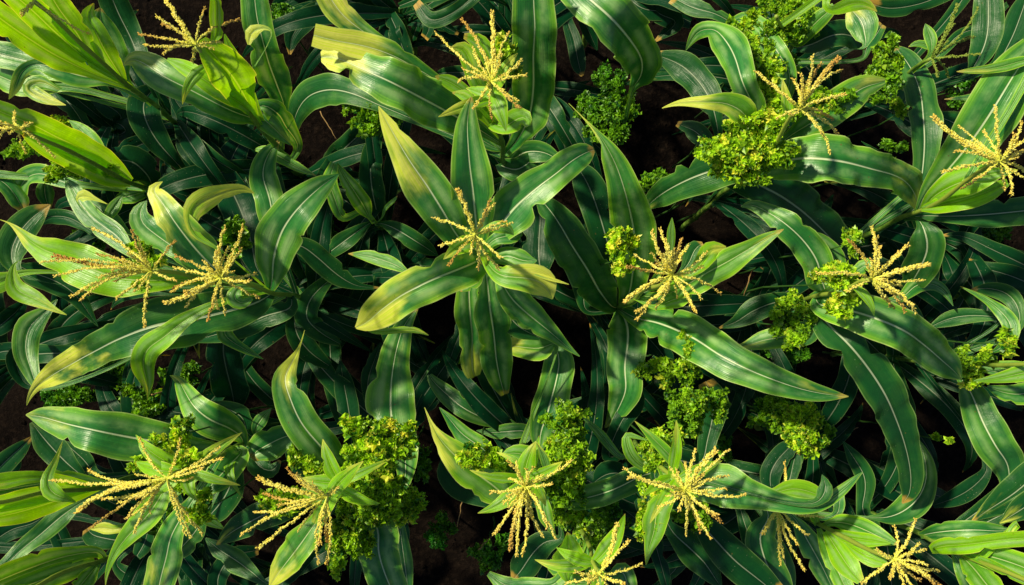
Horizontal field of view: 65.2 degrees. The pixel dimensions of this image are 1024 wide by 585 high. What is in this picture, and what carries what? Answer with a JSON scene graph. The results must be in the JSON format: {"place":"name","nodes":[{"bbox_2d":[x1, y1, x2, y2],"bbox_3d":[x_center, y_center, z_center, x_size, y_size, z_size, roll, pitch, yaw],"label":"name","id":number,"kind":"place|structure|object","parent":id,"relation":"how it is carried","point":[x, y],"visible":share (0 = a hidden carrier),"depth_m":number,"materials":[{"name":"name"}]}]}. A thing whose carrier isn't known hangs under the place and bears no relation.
{"place":"outdoors","nodes":[
{"label":"outdoors","id":0,"kind":"place"},
{"bbox_2d":[0,0,1023,584],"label":"ground","id":1,"kind":"structure","parent":0,"point":[450,564],"depth_m":4.46,"materials":[{"name":"soil"}]},
{"bbox_2d":[0,138,40,160],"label":"curly leaf plant","id":2,"kind":"object","parent":1,"relation":"on","point":[16,150],"visible":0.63,"depth_m":2.91,"materials":[{"name":"green plant"}]},
{"bbox_2d":[40,383,96,406],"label":"curly leaf plant","id":3,"kind":"object","parent":1,"relation":"on","point":[75,394],"visible":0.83,"depth_m":3.69,"materials":[{"name":"green plant"}]},
{"bbox_2d":[41,160,115,183],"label":"curly leaf plant","id":4,"kind":"object","parent":1,"relation":"on","point":[56,172],"visible":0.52,"depth_m":3.14,"materials":[{"name":"green plant"}]},
{"bbox_2d":[0,245,169,403],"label":"corn plant","id":5,"kind":"object","parent":1,"relation":"on","point":[61,333],"visible":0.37,"depth_m":3.60,"materials":[{"name":"green plant"}]},
{"bbox_2d":[5,10,228,261],"bbox_3d":[-1.743,-0.809,3.927,0.801,1.050,1.414,-32,87,-2],"label":"corn plant","id":6,"kind":"object","parent":1,"relation":"on","point":[111,124],"visible":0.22,"depth_m":3.64,"materials":[{"name":"green plant"}]},
{"bbox_2d":[0,365,266,584],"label":"corn plant","id":7,"kind":"object","parent":1,"relation":"on","point":[62,557],"visible":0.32,"depth_m":3.35,"materials":[{"name":"green plant"}]},
{"bbox_2d":[100,359,167,388],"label":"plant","id":8,"kind":"object","parent":1,"relation":"on","point":[117,369],"visible":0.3,"depth_m":3.71,"materials":[{"name":"green plant"}]},
{"bbox_2d":[0,347,289,580],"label":"corn plant","id":9,"kind":"object","parent":1,"relation":"on","point":[27,496],"visible":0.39,"depth_m":3.19,"materials":[{"name":"green plant"}]},
{"bbox_2d":[0,100,312,275],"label":"corn plant","id":10,"kind":"object","parent":1,"relation":"on","point":[80,149],"visible":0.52,"depth_m":3.29,"materials":[{"name":"green plant"}]},
{"bbox_2d":[0,0,316,186],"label":"corn plant","id":11,"kind":"object","parent":1,"relation":"on","point":[59,43],"visible":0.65,"depth_m":3.12,"materials":[{"name":"green plant"}]},
{"bbox_2d":[114,382,208,417],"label":"curly leaf plant","id":12,"kind":"object","parent":1,"relation":"on","point":[150,407],"visible":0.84,"depth_m":3.43,"materials":[{"name":"green plant"}]},
{"bbox_2d":[148,503,180,538],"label":"curly leaf plant","id":13,"kind":"object","parent":1,"relation":"on","point":[169,510],"visible":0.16,"depth_m":3.46,"materials":[{"name":"green plant"}]},
{"bbox_2d":[125,440,214,472],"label":"curly leaf plant","id":14,"kind":"object","parent":1,"relation":"on","point":[133,467],"visible":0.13,"depth_m":2.63,"materials":[{"name":"green plant"}]},
{"bbox_2d":[121,241,241,276],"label":"curly leaf plant","id":15,"kind":"object","parent":1,"relation":"on","point":[152,257],"visible":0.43,"depth_m":2.56,"materials":[{"name":"green plant"}]},
{"bbox_2d":[157,359,211,386],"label":"curly leaf plant","id":16,"kind":"object","parent":1,"relation":"on","point":[192,367],"visible":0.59,"depth_m":3.59,"materials":[{"name":"green plant"}]},
{"bbox_2d":[26,365,375,584],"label":"corn plant","id":17,"kind":"object","parent":1,"relation":"on","point":[233,450],"visible":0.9,"depth_m":2.82,"materials":[{"name":"green plant"}]},
{"bbox_2d":[126,46,294,358],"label":"corn plant","id":18,"kind":"object","parent":1,"relation":"on","point":[146,123],"visible":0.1,"depth_m":3.41,"materials":[{"name":"green plant"}]},
{"bbox_2d":[147,405,274,449],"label":"curly leaf plant","id":19,"kind":"object","parent":1,"relation":"on","point":[178,426],"visible":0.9,"depth_m":2.66,"materials":[{"name":"green plant"}]},
{"bbox_2d":[0,178,433,390],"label":"corn plant","id":20,"kind":"object","parent":1,"relation":"on","point":[71,272],"visible":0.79,"depth_m":3.12,"materials":[{"name":"green plant"}]},
{"bbox_2d":[164,422,279,469],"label":"curly leaf plant","id":21,"kind":"object","parent":1,"relation":"on","point":[188,456],"visible":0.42,"depth_m":2.56,"materials":[{"name":"green plant"}]},
{"bbox_2d":[26,125,426,420],"bbox_3d":[-1.121,-0.056,3.331,1.139,2.157,1.542,21,87,1],"label":"corn plant","id":22,"kind":"object","parent":1,"relation":"on","point":[240,325],"visible":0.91,"depth_m":2.84,"materials":[{"name":"green plant"}]},
{"bbox_2d":[182,460,286,526],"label":"curly leaf plant","id":23,"kind":"object","parent":1,"relation":"on","point":[199,512],"visible":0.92,"depth_m":2.62,"materials":[{"name":"green plant"}]},
{"bbox_2d":[217,214,254,258],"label":"curly leaf plant","id":24,"kind":"object","parent":1,"relation":"on","point":[230,236],"visible":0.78,"depth_m":2.83,"materials":[{"name":"green plant"}]},
{"bbox_2d":[163,495,332,584],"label":"corn plant","id":25,"kind":"object","parent":1,"relation":"on","point":[192,571],"visible":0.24,"depth_m":3.46,"materials":[{"name":"green plant"}]},
{"bbox_2d":[123,0,444,232],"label":"corn plant","id":26,"kind":"object","parent":1,"relation":"on","point":[216,88],"visible":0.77,"depth_m":2.90,"materials":[{"name":"green plant"}]},
{"bbox_2d":[253,474,319,519],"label":"curly leaf plant","id":27,"kind":"object","parent":1,"relation":"on","point":[267,503],"visible":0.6,"depth_m":2.66,"materials":[{"name":"green plant"}]},
{"bbox_2d":[271,2,324,72],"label":"curly leaf plant","id":28,"kind":"object","parent":1,"relation":"on","point":[282,9],"visible":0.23,"depth_m":3.66,"materials":[{"name":"green plant"}]},
{"bbox_2d":[287,426,368,476],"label":"curly leaf plant","id":29,"kind":"object","parent":1,"relation":"on","point":[309,466],"visible":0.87,"depth_m":2.78,"materials":[{"name":"green plant"}]},
{"bbox_2d":[205,309,462,584],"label":"corn plant","id":30,"kind":"object","parent":1,"relation":"on","point":[387,386],"visible":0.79,"depth_m":2.97,"materials":[{"name":"green plant"}]},
{"bbox_2d":[324,496,377,581],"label":"curly leaf plant","id":31,"kind":"object","parent":1,"relation":"on","point":[345,540],"visible":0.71,"depth_m":2.86,"materials":[{"name":"green plant"}]},
{"bbox_2d":[276,115,437,363],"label":"corn plant","id":32,"kind":"object","parent":1,"relation":"on","point":[375,188],"visible":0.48,"depth_m":3.53,"materials":[{"name":"green plant"}]},
{"bbox_2d":[341,102,402,138],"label":"curly leaf plant","id":33,"kind":"object","parent":1,"relation":"on","point":[372,126],"visible":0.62,"depth_m":3.36,"materials":[{"name":"green plant"}]},
{"bbox_2d":[242,0,505,89],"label":"corn plant","id":34,"kind":"object","parent":1,"relation":"on","point":[391,19],"visible":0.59,"depth_m":3.64,"materials":[{"name":"green plant"}]},
{"bbox_2d":[338,412,419,472],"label":"curly leaf plant","id":35,"kind":"object","parent":1,"relation":"on","point":[370,446],"visible":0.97,"depth_m":2.73,"materials":[{"name":"green plant"}]},
{"bbox_2d":[340,424,425,519],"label":"curly leaf plant","id":36,"kind":"object","parent":1,"relation":"on","point":[379,483],"visible":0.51,"depth_m":2.75,"materials":[{"name":"green plant"}]},
{"bbox_2d":[347,444,431,528],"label":"curly leaf plant","id":37,"kind":"object","parent":1,"relation":"on","point":[410,509],"visible":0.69,"depth_m":2.82,"materials":[{"name":"green plant"}]},
{"bbox_2d":[413,443,432,483],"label":"curly leaf plant","id":38,"kind":"object","parent":1,"relation":"on","point":[423,467],"visible":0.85,"depth_m":3.80,"materials":[{"name":"green plant"}]},
{"bbox_2d":[288,0,590,298],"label":"corn plant","id":39,"kind":"object","parent":1,"relation":"on","point":[387,76],"visible":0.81,"depth_m":2.79,"materials":[{"name":"green plant"}]},
{"bbox_2d":[423,510,458,549],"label":"curly leaf plant","id":40,"kind":"object","parent":1,"relation":"on","point":[438,538],"visible":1,"depth_m":3.93,"materials":[{"name":"green plant"}]},
{"bbox_2d":[348,97,594,395],"bbox_3d":[-0.066,-0.160,3.313,1.055,2.203,1.378,45,88,2],"label":"corn plant","id":41,"kind":"object","parent":1,"relation":"on","point":[486,275],"visible":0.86,"depth_m":2.70,"materials":[{"name":"green plant"}]},
{"bbox_2d":[454,426,506,471],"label":"curly leaf plant","id":42,"kind":"object","parent":1,"relation":"on","point":[468,457],"visible":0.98,"depth_m":2.65,"materials":[{"name":"green plant"}]},
{"bbox_2d":[466,516,509,575],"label":"curly leaf plant","id":43,"kind":"object","parent":1,"relation":"on","point":[491,560],"visible":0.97,"depth_m":3.66,"materials":[{"name":"green plant"}]},
{"bbox_2d":[494,30,523,138],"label":"curly leaf plant","id":44,"kind":"object","parent":1,"relation":"on","point":[508,49],"visible":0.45,"depth_m":2.70,"materials":[{"name":"green plant"}]},
{"bbox_2d":[0,0,1023,584],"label":"soil clods","id":45,"kind":"object","parent":1,"relation":"on","point":[368,342],"visible":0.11,"depth_m":4.45,"materials":[{"name":"brown soil"}]},
{"bbox_2d":[382,337,649,577],"bbox_3d":[0.183,0.554,3.356,1.052,2.043,1.518,-33,87,-2],"label":"corn plant","id":46,"kind":"object","parent":1,"relation":"on","point":[462,395],"visible":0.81,"depth_m":3.22,"materials":[{"name":"green plant"}]},
{"bbox_2d":[407,0,662,176],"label":"corn plant","id":47,"kind":"object","parent":1,"relation":"on","point":[621,28],"visible":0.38,"depth_m":3.41,"materials":[{"name":"green plant"}]},
{"bbox_2d":[537,396,588,450],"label":"curly leaf plant","id":48,"kind":"object","parent":1,"relation":"on","point":[568,413],"visible":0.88,"depth_m":3.10,"materials":[{"name":"green plant"}]},
{"bbox_2d":[552,507,575,530],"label":"curly leaf plant","id":49,"kind":"object","parent":1,"relation":"on","point":[561,519],"visible":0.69,"depth_m":3.03,"materials":[{"name":"green plant"}]},
{"bbox_2d":[543,468,588,509],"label":"curly leaf plant","id":50,"kind":"object","parent":1,"relation":"on","point":[553,492],"visible":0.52,"depth_m":2.87,"materials":[{"name":"green plant"}]},
{"bbox_2d":[543,433,595,488],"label":"curly leaf plant","id":51,"kind":"object","parent":1,"relation":"on","point":[556,451],"visible":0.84,"depth_m":2.68,"materials":[{"name":"green plant"}]},
{"bbox_2d":[487,323,673,584],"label":"corn plant","id":52,"kind":"object","parent":1,"relation":"on","point":[566,560],"visible":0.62,"depth_m":2.96,"materials":[{"name":"green plant"}]},
{"bbox_2d":[565,508,606,550],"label":"curly leaf plant","id":53,"kind":"object","parent":1,"relation":"on","point":[589,522],"visible":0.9,"depth_m":2.99,"materials":[{"name":"green plant"}]},
{"bbox_2d":[573,60,641,144],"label":"curly leaf plant","id":54,"kind":"object","parent":1,"relation":"on","point":[610,106],"visible":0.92,"depth_m":3.49,"materials":[{"name":"green plant"}]},
{"bbox_2d":[590,501,631,536],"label":"curly leaf plant","id":55,"kind":"object","parent":1,"relation":"on","point":[613,509],"visible":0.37,"depth_m":3.34,"materials":[{"name":"green plant"}]},
{"bbox_2d":[600,225,641,277],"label":"curly leaf plant","id":56,"kind":"object","parent":1,"relation":"on","point":[621,238],"visible":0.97,"depth_m":2.56,"materials":[{"name":"green plant"}]},
{"bbox_2d":[507,0,735,91],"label":"corn plant","id":57,"kind":"object","parent":1,"relation":"on","point":[669,18],"visible":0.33,"depth_m":3.63,"materials":[{"name":"green plant"}]},
{"bbox_2d":[630,475,665,542],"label":"curly leaf plant","id":58,"kind":"object","parent":1,"relation":"on","point":[637,527],"visible":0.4,"depth_m":2.76,"materials":[{"name":"green plant"}]},
{"bbox_2d":[630,356,674,389],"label":"curly leaf plant","id":59,"kind":"object","parent":1,"relation":"on","point":[664,367],"visible":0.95,"depth_m":3.19,"materials":[{"name":"green plant"}]},
{"bbox_2d":[639,166,669,191],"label":"curly leaf plant","id":60,"kind":"object","parent":1,"relation":"on","point":[650,180],"visible":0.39,"depth_m":3.52,"materials":[{"name":"green plant"}]},
{"bbox_2d":[630,424,686,473],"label":"curly leaf plant","id":61,"kind":"object","parent":1,"relation":"on","point":[652,457],"visible":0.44,"depth_m":2.77,"materials":[{"name":"green plant"}]},
{"bbox_2d":[646,329,702,388],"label":"curly leaf plant","id":62,"kind":"object","parent":1,"relation":"on","point":[691,371],"visible":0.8,"depth_m":3.00,"materials":[{"name":"green plant"}]},
{"bbox_2d":[649,387,709,438],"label":"curly leaf plant","id":63,"kind":"object","parent":1,"relation":"on","point":[690,406],"visible":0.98,"depth_m":2.99,"materials":[{"name":"green plant"}]},
{"bbox_2d":[516,302,862,584],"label":"corn plant","id":64,"kind":"object","parent":1,"relation":"on","point":[714,552],"visible":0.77,"depth_m":2.95,"materials":[{"name":"green plant"}]},
{"bbox_2d":[531,104,847,427],"bbox_3d":[0.533,0.138,3.298,1.406,2.201,0.892,30,87,2],"label":"corn plant","id":65,"kind":"object","parent":1,"relation":"on","point":[688,300],"visible":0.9,"depth_m":2.95,"materials":[{"name":"green plant"}]},
{"bbox_2d":[670,501,712,533],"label":"curly leaf plant","id":66,"kind":"object","parent":1,"relation":"on","point":[706,520],"visible":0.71,"depth_m":2.83,"materials":[{"name":"green plant"}]},
{"bbox_2d":[687,424,732,463],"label":"curly leaf plant","id":67,"kind":"object","parent":1,"relation":"on","point":[727,456],"visible":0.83,"depth_m":3.51,"materials":[{"name":"green plant"}]},
{"bbox_2d":[598,320,833,584],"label":"corn plant","id":68,"kind":"object","parent":1,"relation":"on","point":[761,539],"visible":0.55,"depth_m":3.16,"materials":[{"name":"green plant"}]},
{"bbox_2d":[702,386,730,424],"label":"curly leaf plant","id":69,"kind":"object","parent":1,"relation":"on","point":[720,403],"visible":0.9,"depth_m":3.02,"materials":[{"name":"green plant"}]},
{"bbox_2d":[654,111,795,217],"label":"curly leaf plant","id":70,"kind":"object","parent":1,"relation":"on","point":[735,145],"visible":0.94,"depth_m":2.69,"materials":[{"name":"green plant"}]},
{"bbox_2d":[667,104,784,212],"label":"curly leaf plant","id":71,"kind":"object","parent":1,"relation":"on","point":[771,127],"visible":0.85,"depth_m":2.66,"materials":[{"name":"green plant"}]},
{"bbox_2d":[672,33,788,168],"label":"curly leaf plant","id":72,"kind":"object","parent":1,"relation":"on","point":[774,70],"visible":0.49,"depth_m":2.85,"materials":[{"name":"green plant"}]},
{"bbox_2d":[676,140,801,222],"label":"curly leaf plant","id":73,"kind":"object","parent":1,"relation":"on","point":[793,148],"visible":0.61,"depth_m":2.68,"materials":[{"name":"green plant"}]},
{"bbox_2d":[694,0,820,118],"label":"curly leaf plant","id":74,"kind":"object","parent":1,"relation":"on","point":[783,9],"visible":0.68,"depth_m":3.00,"materials":[{"name":"green plant"}]},
{"bbox_2d":[624,0,901,206],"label":"corn plant","id":75,"kind":"object","parent":1,"relation":"on","point":[859,26],"visible":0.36,"depth_m":3.20,"materials":[{"name":"green plant"}]},
{"bbox_2d":[745,394,794,434],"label":"curly leaf plant","id":76,"kind":"object","parent":1,"relation":"on","point":[770,417],"visible":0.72,"depth_m":3.35,"materials":[{"name":"green plant"}]},
{"bbox_2d":[759,85,789,130],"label":"curly leaf plant","id":77,"kind":"object","parent":1,"relation":"on","point":[773,104],"visible":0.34,"depth_m":2.81,"materials":[{"name":"green plant"}]},
{"bbox_2d":[614,403,941,584],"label":"corn plant","id":78,"kind":"object","parent":1,"relation":"on","point":[861,535],"visible":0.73,"depth_m":3.16,"materials":[{"name":"green plant"}]},
{"bbox_2d":[646,12,922,291],"bbox_3d":[1.062,-0.531,3.361,1.114,2.149,1.045,15,87,1],"label":"corn plant","id":79,"kind":"object","parent":1,"relation":"on","point":[835,157],"visible":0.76,"depth_m":2.89,"materials":[{"name":"green plant"}]},
{"bbox_2d":[754,288,817,351],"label":"curly leaf plant","id":80,"kind":"object","parent":1,"relation":"on","point":[791,327],"visible":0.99,"depth_m":2.90,"materials":[{"name":"green plant"}]},
{"bbox_2d":[760,328,811,366],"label":"curly leaf plant","id":81,"kind":"object","parent":1,"relation":"on","point":[796,356],"visible":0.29,"depth_m":3.57,"materials":[{"name":"green plant"}]},
{"bbox_2d":[748,400,830,459],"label":"curly leaf plant","id":82,"kind":"object","parent":1,"relation":"on","point":[811,441],"visible":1,"depth_m":3.13,"materials":[{"name":"green plant"}]},
{"bbox_2d":[724,290,863,321],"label":"curly leaf plant","id":83,"kind":"object","parent":1,"relation":"on","point":[836,304],"visible":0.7,"depth_m":2.62,"materials":[{"name":"green plant"}]},
{"bbox_2d":[735,225,864,274],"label":"curly leaf plant","id":84,"kind":"object","parent":1,"relation":"on","point":[854,233],"visible":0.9,"depth_m":2.68,"materials":[{"name":"green plant"}]},
{"bbox_2d":[641,195,961,503],"bbox_3d":[1.198,0.147,3.331,1.062,2.135,1.516,14,87,1],"label":"corn plant","id":85,"kind":"object","parent":1,"relation":"on","point":[915,336],"visible":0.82,"depth_m":2.87,"materials":[{"name":"green plant"}]},
{"bbox_2d":[738,260,867,295],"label":"curly leaf plant","id":86,"kind":"object","parent":1,"relation":"on","point":[840,283],"visible":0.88,"depth_m":2.58,"materials":[{"name":"green plant"}]},
{"bbox_2d":[782,87,840,132],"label":"curly leaf plant","id":87,"kind":"object","parent":1,"relation":"on","point":[827,106],"visible":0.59,"depth_m":2.72,"materials":[{"name":"green plant"}]},
{"bbox_2d":[795,419,836,447],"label":"curly leaf plant","id":88,"kind":"object","parent":1,"relation":"on","point":[829,430],"visible":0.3,"depth_m":3.35,"materials":[{"name":"green plant"}]},
{"bbox_2d":[694,320,945,559],"bbox_3d":[1.318,0.679,3.852,0.991,1.045,1.351,-31,87,-2],"label":"corn plant","id":89,"kind":"object","parent":1,"relation":"on","point":[834,411],"visible":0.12,"depth_m":3.46,"materials":[{"name":"green plant"}]},
{"bbox_2d":[815,85,858,114],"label":"curly leaf plant","id":90,"kind":"object","parent":1,"relation":"on","point":[851,96],"visible":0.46,"depth_m":2.85,"materials":[{"name":"green plant"}]},
{"bbox_2d":[672,0,1023,147],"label":"corn plant","id":91,"kind":"object","parent":1,"relation":"on","point":[991,30],"visible":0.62,"depth_m":3.47,"materials":[{"name":"green plant"}]},
{"bbox_2d":[692,39,1023,363],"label":"corn plant","id":92,"kind":"object","parent":1,"relation":"on","point":[962,173],"visible":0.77,"depth_m":2.97,"materials":[{"name":"green plant"}]},
{"bbox_2d":[811,137,908,187],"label":"curly leaf plant","id":93,"kind":"object","parent":1,"relation":"on","point":[891,146],"visible":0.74,"depth_m":3.47,"materials":[{"name":"green plant"}]},
{"bbox_2d":[847,96,907,137],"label":"curly leaf plant","id":94,"kind":"object","parent":1,"relation":"on","point":[899,106],"visible":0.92,"depth_m":3.27,"materials":[{"name":"green plant"}]},
{"bbox_2d":[738,407,1023,584],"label":"corn plant","id":95,"kind":"object","parent":1,"relation":"on","point":[977,541],"visible":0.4,"depth_m":2.95,"materials":[{"name":"green plant"}]},
{"bbox_2d":[864,53,905,105],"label":"curly leaf plant","id":96,"kind":"object","parent":1,"relation":"on","point":[894,81],"visible":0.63,"depth_m":2.99,"materials":[{"name":"green plant"}]},
{"bbox_2d":[870,31,905,72],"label":"curly leaf plant","id":97,"kind":"object","parent":1,"relation":"on","point":[880,48],"visible":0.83,"depth_m":3.05,"materials":[{"name":"green plant"}]},
{"bbox_2d":[844,415,954,444],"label":"curly leaf plant","id":98,"kind":"object","parent":1,"relation":"on","point":[935,436],"visible":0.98,"depth_m":3.25,"materials":[{"name":"green plant"}]},
{"bbox_2d":[785,227,1023,513],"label":"corn plant","id":99,"kind":"object","parent":1,"relation":"on","point":[976,420],"visible":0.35,"depth_m":3.26,"materials":[{"name":"green plant"}]},
{"bbox_2d":[822,343,998,390],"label":"curly leaf plant","id":100,"kind":"object","parent":1,"relation":"on","point":[973,372],"visible":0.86,"depth_m":2.97,"materials":[{"name":"green plant"}]},
{"bbox_2d":[824,141,1023,403],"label":"corn plant","id":101,"kind":"object","parent":1,"relation":"on","point":[980,271],"visible":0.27,"depth_m":3.60,"materials":[{"name":"green plant"}]},
{"bbox_2d":[858,199,1023,362],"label":"corn plant","id":102,"kind":"object","parent":1,"relation":"on","point":[1006,266],"visible":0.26,"depth_m":3.45,"materials":[{"name":"green plant"}]},
{"bbox_2d":[937,68,980,109],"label":"curly leaf plant","id":103,"kind":"object","parent":1,"relation":"on","point":[963,87],"visible":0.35,"depth_m":3.91,"materials":[{"name":"green plant"}]},
{"bbox_2d":[948,326,1018,359],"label":"curly leaf plant","id":104,"kind":"object","parent":1,"relation":"on","point":[1007,337],"visible":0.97,"depth_m":2.91,"materials":[{"name":"green plant"}]},
{"bbox_2d":[981,226,1012,244],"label":"curly leaf plant","id":105,"kind":"object","parent":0,"point":[999,234],"visible":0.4,"depth_m":3.71,"materials":[{"name":"green plant"}]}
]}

